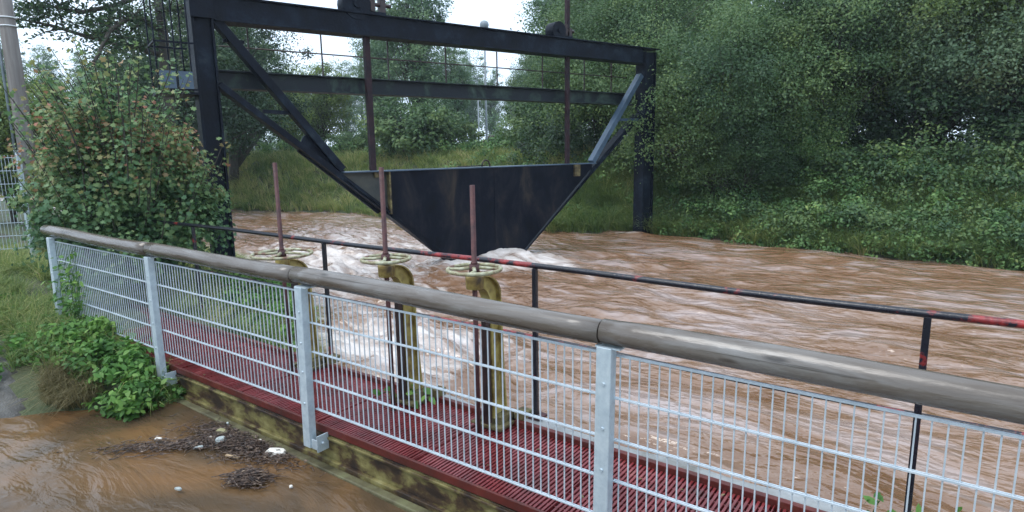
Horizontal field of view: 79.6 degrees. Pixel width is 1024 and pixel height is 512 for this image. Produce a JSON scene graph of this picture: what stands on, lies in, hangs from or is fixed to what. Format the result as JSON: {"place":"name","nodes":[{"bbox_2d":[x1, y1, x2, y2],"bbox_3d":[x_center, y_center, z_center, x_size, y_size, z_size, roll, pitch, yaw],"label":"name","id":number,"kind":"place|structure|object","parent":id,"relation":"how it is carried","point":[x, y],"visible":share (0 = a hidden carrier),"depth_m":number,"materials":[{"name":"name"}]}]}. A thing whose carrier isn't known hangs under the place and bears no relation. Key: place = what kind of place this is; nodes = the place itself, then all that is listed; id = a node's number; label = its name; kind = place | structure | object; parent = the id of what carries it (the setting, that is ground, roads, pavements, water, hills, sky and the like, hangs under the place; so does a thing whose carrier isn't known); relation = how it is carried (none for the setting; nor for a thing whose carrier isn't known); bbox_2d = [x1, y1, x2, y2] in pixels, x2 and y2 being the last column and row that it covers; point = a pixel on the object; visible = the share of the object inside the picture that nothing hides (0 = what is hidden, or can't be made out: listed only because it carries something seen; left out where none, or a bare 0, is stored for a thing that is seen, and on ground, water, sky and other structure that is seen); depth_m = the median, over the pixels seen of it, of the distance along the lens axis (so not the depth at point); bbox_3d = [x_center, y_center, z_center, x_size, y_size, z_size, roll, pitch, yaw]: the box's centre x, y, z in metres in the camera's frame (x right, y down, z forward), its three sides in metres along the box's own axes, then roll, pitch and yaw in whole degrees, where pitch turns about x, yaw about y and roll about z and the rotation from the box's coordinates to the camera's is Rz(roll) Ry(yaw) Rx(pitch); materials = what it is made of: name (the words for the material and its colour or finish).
{"place":"outdoors","nodes":[
{"label":"outdoors","id":0,"kind":"place"},
{"bbox_2d":[0,332,27,417],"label":"path","id":1,"kind":"structure","parent":0,"point":[13,409],"depth_m":5.54,"materials":[{"name":"grey concrete"}]},
{"bbox_2d":[0,400,406,511],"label":"flood pool water","id":2,"kind":"structure","parent":0,"point":[38,473],"depth_m":4.32,"materials":[{"name":"brown liquid"}]},
{"bbox_2d":[56,431,238,459],"bbox_3d":[-2.691,1.447,4.723,1.489,0.045,0.399,-2,10,-5],"label":"twig trail","id":3,"kind":"object","parent":2,"relation":"on","point":[166,442],"visible":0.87,"depth_m":4.70,"materials":[{"name":"brown wood"}]},
{"bbox_2d":[215,436,225,445],"bbox_3d":[-2.253,1.430,4.756,0.082,0.057,0.060,-7,11,-14],"label":"grey block","id":4,"kind":"object","parent":2,"relation":"on","point":[220,438],"depth_m":4.74,"materials":[{"name":"grey stone"}]},
{"bbox_2d":[216,428,225,435],"bbox_3d":[-2.313,1.408,4.904,0.105,0.049,0.060,8,15,23],"label":"olive block","id":5,"kind":"object","parent":2,"relation":"on","point":[221,429],"depth_m":4.89,"materials":[{"name":"beige stone"}]},
{"bbox_2d":[162,414,324,482],"bbox_3d":[-2.105,1.445,4.624,2.051,0.068,0.520,6,12,36],"label":"driftwood raft","id":6,"kind":"object","parent":2,"relation":"on","point":[247,444],"visible":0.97,"depth_m":4.65,"materials":[{"name":"brown wood"}]},
{"bbox_2d":[266,448,285,457],"bbox_3d":[-1.748,1.458,4.565,0.158,0.050,0.080,0,9,7],"label":"foam slab","id":7,"kind":"object","parent":6,"relation":"on","point":[281,450],"depth_m":4.54,"materials":[{"name":"white plastic"}]},
{"bbox_2d":[212,466,285,490],"bbox_3d":[-1.827,1.506,4.213,0.494,0.076,0.283,2,10,16],"label":"twig clump","id":8,"kind":"object","parent":2,"relation":"on","point":[247,475],"visible":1,"depth_m":4.18,"materials":[{"name":"brown wood"}]},
{"bbox_2d":[0,0,974,146],"label":"sky","id":9,"kind":"structure","parent":0,"point":[500,14],"materials":[{"name":"white"}]},
{"bbox_2d":[0,142,1021,415],"bbox_3d":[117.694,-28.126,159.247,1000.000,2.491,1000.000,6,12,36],"label":"ground","id":10,"kind":"structure","parent":0,"point":[22,376],"depth_m":8.59,"materials":[{"name":"green plant"}]},
{"bbox_2d":[0,36,30,96],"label":"tall tree","id":11,"kind":"object","parent":10,"relation":"on","point":[23,60],"visible":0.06,"depth_m":58.93,"materials":[{"name":"green plant"}]},
{"bbox_2d":[0,150,35,257],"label":"wire fence","id":12,"kind":"object","parent":10,"relation":"on","point":[23,182],"visible":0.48,"depth_m":10.19,"materials":[{"name":"metal"}]},
{"bbox_2d":[0,60,41,204],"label":"young tree","id":13,"kind":"object","parent":10,"relation":"on","point":[3,136],"visible":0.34,"depth_m":16.05,"materials":[{"name":"green plant"}]},
{"bbox_2d":[0,0,46,254],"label":"utility pole","id":14,"kind":"object","parent":10,"relation":"on","point":[12,53],"visible":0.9,"depth_m":10.67,"materials":[{"name":"grey concrete"}]},
{"bbox_2d":[0,68,71,223],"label":"young tree","id":15,"kind":"object","parent":10,"relation":"on","point":[6,182],"visible":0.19,"depth_m":16.73,"materials":[{"name":"green plant"}]},
{"bbox_2d":[23,41,71,117],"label":"tall tree","id":16,"kind":"object","parent":10,"relation":"on","point":[45,56],"visible":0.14,"depth_m":60.33,"materials":[{"name":"green plant"}]},
{"bbox_2d":[0,292,98,380],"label":"bank herbs","id":17,"kind":"object","parent":10,"relation":"on","point":[15,340],"visible":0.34,"depth_m":6.00,"materials":[{"name":"green plant"}]},
{"bbox_2d":[5,74,100,210],"bbox_3d":[-13.290,-2.987,17.944,3.512,4.587,3.704,-3,10,-13],"label":"young tree","id":18,"kind":"object","parent":10,"relation":"on","point":[47,96],"visible":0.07,"depth_m":17.14,"materials":[{"name":"green plant"}]},
{"bbox_2d":[0,341,108,414],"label":"dry grass","id":19,"kind":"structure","parent":10,"relation":"on","point":[63,376],"depth_m":5.53,"materials":[{"name":"plant"}]},
{"bbox_2d":[63,49,99,108],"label":"tall tree","id":20,"kind":"object","parent":10,"relation":"on","point":[76,64],"visible":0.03,"depth_m":63.87,"materials":[{"name":"green plant"}]},
{"bbox_2d":[0,241,199,413],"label":"long grass","id":21,"kind":"structure","parent":10,"relation":"on","point":[40,305],"depth_m":7.16,"materials":[{"name":"green plant"}]},
{"bbox_2d":[34,315,187,421],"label":"creeping plants","id":22,"kind":"object","parent":10,"relation":"on","point":[129,400],"visible":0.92,"depth_m":5.62,"materials":[{"name":"green plant"}]},
{"bbox_2d":[59,0,182,123],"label":"broadleaf tree","id":23,"kind":"object","parent":10,"relation":"on","point":[120,60],"visible":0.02,"depth_m":27.75,"materials":[{"name":"green plant"}]},
{"bbox_2d":[0,36,250,293],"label":"maple bush","id":24,"kind":"object","parent":10,"relation":"on","point":[127,170],"visible":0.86,"depth_m":7.79,"materials":[{"name":"green plant"}]},
{"bbox_2d":[13,0,254,127],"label":"overhanging tree","id":25,"kind":"object","parent":10,"relation":"on","point":[37,8],"visible":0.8,"depth_m":14.41,"materials":[{"name":"green plant"}]},
{"bbox_2d":[0,236,350,352],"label":"bank grass","id":26,"kind":"structure","parent":10,"relation":"on","point":[240,312],"depth_m":7.92,"materials":[{"name":"green plant"}]},
{"bbox_2d":[43,0,308,210],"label":"dark tree","id":27,"kind":"object","parent":10,"relation":"on","point":[234,138],"visible":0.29,"depth_m":21.81,"materials":[{"name":"green plant"}]},
{"bbox_2d":[103,0,316,186],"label":"dark tree","id":28,"kind":"object","parent":10,"relation":"on","point":[262,55],"visible":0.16,"depth_m":26.82,"materials":[{"name":"green plant"}]},
{"bbox_2d":[239,28,275,145],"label":"tall tree","id":29,"kind":"object","parent":10,"relation":"on","point":[262,65],"visible":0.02,"depth_m":58.48,"materials":[{"name":"green plant"}]},
{"bbox_2d":[236,28,285,122],"bbox_3d":[-14.901,-8.966,33.537,6.857,7.860,5.824,9,14,43],"label":"broadleaf tree","id":30,"kind":"object","parent":10,"relation":"on","point":[265,66],"depth_m":32.81,"materials":[{"name":"green plant"}]},
{"bbox_2d":[208,271,318,350],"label":"shore weeds","id":31,"kind":"object","parent":10,"relation":"on","point":[267,299],"visible":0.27,"depth_m":7.95,"materials":[{"name":"green plant"}]},
{"bbox_2d":[267,56,295,138],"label":"tall tree","id":32,"kind":"object","parent":10,"relation":"on","point":[282,69],"visible":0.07,"depth_m":68.01,"materials":[{"name":"green plant"}]},
{"bbox_2d":[260,93,316,149],"bbox_3d":[-12.022,-7.177,32.742,3.512,4.587,3.704,0,10,7],"label":"young tree","id":33,"kind":"object","parent":10,"relation":"on","point":[302,134],"visible":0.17,"depth_m":32.40,"materials":[{"name":"green plant"}]},
{"bbox_2d":[177,397,431,511],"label":"mossy sill","id":34,"kind":"structure","parent":10,"relation":"on","point":[394,499],"depth_m":4.33,"materials":[{"name":"brown concrete"}]},
{"bbox_2d":[298,63,321,128],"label":"tall tree","id":35,"kind":"object","parent":10,"relation":"on","point":[315,66],"visible":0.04,"depth_m":72.22,"materials":[{"name":"green plant"}]},
{"bbox_2d":[284,56,360,142],"bbox_3d":[-11.767,-8.990,37.712,5.325,6.594,5.049,1,10,11],"label":"young tree","id":36,"kind":"object","parent":10,"relation":"on","point":[325,108],"visible":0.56,"depth_m":37.27,"materials":[{"name":"green plant"}]},
{"bbox_2d":[330,58,362,134],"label":"tall tree","id":37,"kind":"object","parent":10,"relation":"on","point":[353,106],"visible":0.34,"depth_m":73.73,"materials":[{"name":"green plant"}]},
{"bbox_2d":[325,123,380,154],"bbox_3d":[-7.658,-5.484,29.843,2.772,2.102,3.036,-3,10,-13],"label":"bright shrub","id":38,"kind":"object","parent":10,"relation":"on","point":[349,136],"visible":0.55,"depth_m":29.35,"materials":[{"name":"green plant"}]},
{"bbox_2d":[348,48,367,141],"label":"tall tree","id":39,"kind":"object","parent":10,"relation":"on","point":[359,67],"visible":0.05,"depth_m":80.35,"materials":[{"name":"green plant"}]},
{"bbox_2d":[345,0,406,148],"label":"tall tree","id":40,"kind":"object","parent":10,"relation":"on","point":[375,53],"visible":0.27,"depth_m":38.25,"materials":[{"name":"green plant"}]},
{"bbox_2d":[357,44,405,141],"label":"tall tree","id":41,"kind":"object","parent":10,"relation":"on","point":[397,97],"visible":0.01,"depth_m":61.01,"materials":[{"name":"green plant"}]},
{"bbox_2d":[159,141,628,216],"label":"slope grass","id":42,"kind":"structure","parent":10,"relation":"on","point":[289,159],"depth_m":25.17,"materials":[{"name":"green plant"}]},
{"bbox_2d":[143,0,659,275],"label":"steel gantry","id":43,"kind":"object","parent":10,"relation":"on","point":[210,82],"visible":0.88,"depth_m":10.82,"materials":[{"name":"metal"}]},
{"bbox_2d":[341,0,596,260],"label":"sluice gate","id":44,"kind":"structure","parent":43,"relation":"attached to","point":[519,206],"depth_m":12.47,"materials":[{"name":"black metal"}]},
{"bbox_2d":[349,96,472,160],"bbox_3d":[-4.496,-5.688,27.073,4.989,3.784,5.464,6,12,36],"label":"bright shrub","id":45,"kind":"object","parent":10,"relation":"on","point":[405,130],"visible":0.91,"depth_m":26.12,"materials":[{"name":"green plant"}]},
{"bbox_2d":[227,131,594,156],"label":"plateau weeds","id":46,"kind":"object","parent":10,"relation":"on","point":[281,144],"visible":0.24,"depth_m":27.18,"materials":[{"name":"green plant"}]},
{"bbox_2d":[370,0,465,139],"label":"tall tree","id":47,"kind":"object","parent":10,"relation":"on","point":[417,71],"visible":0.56,"depth_m":34.57,"materials":[{"name":"green plant"}]},
{"bbox_2d":[395,98,485,150],"bbox_3d":[-3.602,-5.856,28.780,4.857,3.363,4.435,1,10,11],"label":"bright shrub","id":48,"kind":"object","parent":10,"relation":"on","point":[468,126],"visible":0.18,"depth_m":28.02,"materials":[{"name":"green plant"}]},
{"bbox_2d":[170,331,724,497],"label":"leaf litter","id":49,"kind":"object","parent":10,"relation":"on","point":[487,464],"visible":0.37,"depth_m":4.01,"materials":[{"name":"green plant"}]},
{"bbox_2d":[427,46,478,141],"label":"tall tree","id":50,"kind":"object","parent":10,"relation":"on","point":[459,70],"visible":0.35,"depth_m":42.70,"materials":[{"name":"green plant"}]},
{"bbox_2d":[458,56,480,130],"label":"tall tree","id":51,"kind":"object","parent":10,"relation":"on","point":[472,105],"visible":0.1,"depth_m":78.56,"materials":[{"name":"green plant"}]},
{"bbox_2d":[456,49,488,140],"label":"tall tree","id":52,"kind":"object","parent":10,"relation":"on","point":[478,82],"visible":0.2,"depth_m":89.86,"materials":[{"name":"green plant"}]},
{"bbox_2d":[120,302,826,511],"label":"steel walkway","id":53,"kind":"structure","parent":10,"relation":"on","point":[425,479],"depth_m":4.15,"materials":[{"name":"metal"}]},
{"bbox_2d":[250,163,339,374],"bbox_3d":[-1.923,0.297,5.385,0.516,2.210,0.667,6,12,36],"label":"sluice valve","id":54,"kind":"object","parent":53,"relation":"on","point":[281,257],"visible":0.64,"depth_m":5.35,"materials":[{"name":"green paint"}]},
{"bbox_2d":[360,167,445,411],"bbox_3d":[-0.848,0.428,4.630,0.370,2.180,0.586,6,12,36],"label":"sluice valve","id":55,"kind":"object","parent":53,"relation":"on","point":[388,268],"visible":0.83,"depth_m":4.62,"materials":[{"name":"green paint"}]},
{"bbox_2d":[373,378,435,408],"bbox_3d":[-0.824,1.051,4.725,0.661,0.212,0.211,6,12,36],"label":"vine sprig","id":56,"kind":"object","parent":53,"relation":"on","point":[428,391],"visible":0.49,"depth_m":4.60,"materials":[{"name":"green plant"}]},
{"bbox_2d":[446,185,531,437],"bbox_3d":[-0.177,0.548,4.206,0.376,2.070,0.592,6,12,36],"label":"sluice valve","id":57,"kind":"object","parent":53,"relation":"on","point":[485,285],"visible":0.73,"depth_m":4.19,"materials":[{"name":"green paint"}]},
{"bbox_2d":[40,225,1023,511],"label":"railing","id":58,"kind":"object","parent":53,"relation":"attached to","point":[944,391],"visible":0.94,"depth_m":3.12,"materials":[{"name":"metal"}]},
{"bbox_2d":[41,244,91,322],"bbox_3d":[-4.875,0.487,6.780,0.969,1.249,0.376,8,13,41],"label":"climbing vine","id":59,"kind":"object","parent":58,"relation":"attached to","point":[67,303],"visible":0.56,"depth_m":6.69,"materials":[{"name":"green plant"}]},
{"bbox_2d":[468,80,479,136],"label":"street lamp","id":60,"kind":"object","parent":10,"relation":"on","point":[478,107],"visible":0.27,"depth_m":54.38,"materials":[{"name":"grey metal"}]},
{"bbox_2d":[480,20,488,139],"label":"street lamp","id":61,"kind":"object","parent":10,"relation":"on","point":[483,23],"visible":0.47,"depth_m":44.08,"materials":[{"name":"grey metal"}]},
{"bbox_2d":[476,68,505,135],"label":"tall tree","id":62,"kind":"object","parent":10,"relation":"on","point":[491,108],"visible":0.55,"depth_m":78.36,"materials":[{"name":"green plant"}]},
{"bbox_2d":[486,125,524,148],"bbox_3d":[0.201,-5.211,27.822,2.587,1.962,2.833,9,14,43],"label":"bright shrub","id":63,"kind":"object","parent":10,"relation":"on","point":[498,135],"visible":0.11,"depth_m":27.55,"materials":[{"name":"green plant"}]},
{"bbox_2d":[501,65,524,132],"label":"tall tree","id":64,"kind":"object","parent":10,"relation":"on","point":[518,86],"visible":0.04,"depth_m":83.53,"materials":[{"name":"green plant"}]},
{"bbox_2d":[497,55,552,120],"bbox_3d":[2.092,-10.283,39.500,6.857,7.860,5.824,-5,11,-21],"label":"broadleaf tree","id":65,"kind":"object","parent":10,"relation":"on","point":[516,80],"visible":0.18,"depth_m":38.56,"materials":[{"name":"green plant"}]},
{"bbox_2d":[518,54,533,117],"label":"tall tree","id":66,"kind":"object","parent":10,"relation":"on","point":[520,68],"visible":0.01,"depth_m":87.18,"materials":[{"name":"green plant"}]},
{"bbox_2d":[493,101,586,154],"bbox_3d":[1.078,-5.170,24.990,4.065,3.083,4.452,-5,11,-21],"label":"bright shrub","id":67,"kind":"object","parent":10,"relation":"on","point":[530,123],"visible":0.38,"depth_m":24.14,"materials":[{"name":"green plant"}]},
{"bbox_2d":[517,0,586,118],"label":"tall tree","id":68,"kind":"object","parent":10,"relation":"on","point":[542,3],"visible":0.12,"depth_m":32.00,"materials":[{"name":"green plant"}]},
{"bbox_2d":[445,141,685,219],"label":"slope weeds","id":69,"kind":"object","parent":10,"relation":"on","point":[554,154],"visible":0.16,"depth_m":19.51,"materials":[{"name":"green plant"}]},
{"bbox_2d":[511,0,696,146],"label":"willow tree","id":70,"kind":"object","parent":10,"relation":"on","point":[548,79],"visible":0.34,"depth_m":18.84,"materials":[{"name":"green plant"}]},
{"bbox_2d":[259,111,979,147],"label":"hedge","id":71,"kind":"object","parent":10,"relation":"on","point":[475,121],"visible":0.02,"depth_m":76.39,"materials":[{"name":"green plant"}]},
{"bbox_2d":[510,0,764,81],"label":"broadleaf tree","id":72,"kind":"object","parent":10,"relation":"on","point":[576,8],"visible":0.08,"depth_m":22.59,"materials":[{"name":"green plant"}]},
{"bbox_2d":[444,394,853,511],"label":"concrete ledge","id":73,"kind":"object","parent":10,"relation":"on","point":[787,496],"visible":0.06,"depth_m":3.90,"materials":[{"name":"grey concrete"}]},
{"bbox_2d":[151,219,1023,511],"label":"tube railing","id":74,"kind":"object","parent":73,"relation":"on","point":[943,315],"visible":0.68,"depth_m":3.91,"materials":[{"name":"metal"}]},
{"bbox_2d":[863,492,961,511],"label":"ledge plant","id":75,"kind":"object","parent":73,"relation":"on","point":[869,500],"visible":0.87,"depth_m":3.26,"materials":[{"name":"green plant"}]},
{"bbox_2d":[541,0,779,150],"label":"willow tree","id":76,"kind":"object","parent":10,"relation":"on","point":[605,82],"visible":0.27,"depth_m":18.00,"materials":[{"name":"green plant"}]},
{"bbox_2d":[641,0,783,56],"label":"broadleaf tree","id":77,"kind":"object","parent":10,"relation":"on","point":[695,3],"visible":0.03,"depth_m":20.92,"materials":[{"name":"green plant"}]},
{"bbox_2d":[598,0,834,199],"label":"willow tree","id":78,"kind":"object","parent":10,"relation":"on","point":[671,116],"visible":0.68,"depth_m":14.99,"materials":[{"name":"green plant"}]},
{"bbox_2d":[667,80,810,200],"bbox_3d":[5.847,-2.775,15.875,3.646,3.619,3.727,8,13,41],"label":"willow tree","id":79,"kind":"object","parent":10,"relation":"on","point":[770,169],"visible":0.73,"depth_m":15.40,"materials":[{"name":"green plant"}]},
{"bbox_2d":[505,70,1023,180],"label":"thicket floor","id":80,"kind":"structure","parent":10,"relation":"on","point":[882,130],"depth_m":15.39,"materials":[{"name":"green plant"}]},
{"bbox_2d":[649,0,882,164],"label":"willow tree","id":81,"kind":"object","parent":10,"relation":"on","point":[802,106],"visible":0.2,"depth_m":14.99,"materials":[{"name":"green plant"}]},
{"bbox_2d":[544,139,1023,270],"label":"bank grass","id":82,"kind":"structure","parent":10,"relation":"on","point":[562,220],"depth_m":14.59,"materials":[{"name":"green plant"}]},
{"bbox_2d":[744,72,867,180],"bbox_3d":[7.417,-3.359,16.127,3.388,3.290,3.314,6,12,34],"label":"willow tree","id":83,"kind":"object","parent":10,"relation":"on","point":[805,145],"visible":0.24,"depth_m":15.13,"materials":[{"name":"green plant"}]},
{"bbox_2d":[647,186,1023,259],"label":"bank brambles","id":84,"kind":"object","parent":10,"relation":"on","point":[869,218],"visible":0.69,"depth_m":12.87,"materials":[{"name":"green plant"}]},
{"bbox_2d":[652,216,1023,270],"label":"hanging undergrowth","id":85,"kind":"object","parent":10,"relation":"on","point":[837,248],"visible":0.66,"depth_m":12.80,"materials":[{"name":"green plant"}]},
{"bbox_2d":[653,143,1023,256],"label":"bushes","id":86,"kind":"object","parent":10,"relation":"on","point":[819,180],"visible":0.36,"depth_m":14.11,"materials":[{"name":"green plant"}]},
{"bbox_2d":[685,118,1023,216],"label":"thicket edge","id":87,"kind":"object","parent":10,"relation":"on","point":[847,156],"visible":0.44,"depth_m":13.89,"materials":[{"name":"green plant"}]},
{"bbox_2d":[711,0,1022,163],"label":"willow tree","id":88,"kind":"object","parent":10,"relation":"on","point":[834,63],"visible":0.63,"depth_m":14.71,"materials":[{"name":"green plant"}]},
{"bbox_2d":[783,0,1023,151],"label":"willow tree","id":89,"kind":"object","parent":10,"relation":"on","point":[948,63],"visible":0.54,"depth_m":14.24,"materials":[{"name":"green plant"}]},
{"bbox_2d":[873,0,1022,147],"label":"willow tree","id":90,"kind":"object","parent":10,"relation":"on","point":[978,74],"visible":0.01,"depth_m":16.40,"materials":[{"name":"green plant"}]},
{"bbox_2d":[898,0,1023,150],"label":"young tree","id":91,"kind":"object","parent":10,"relation":"on","point":[977,40],"visible":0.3,"depth_m":14.52,"materials":[{"name":"green plant"}]},
{"bbox_2d":[0,195,1023,511],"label":"river water","id":92,"kind":"structure","parent":0,"point":[992,353],"depth_m":7.44,"materials":[{"name":"brown liquid"}]}
]}

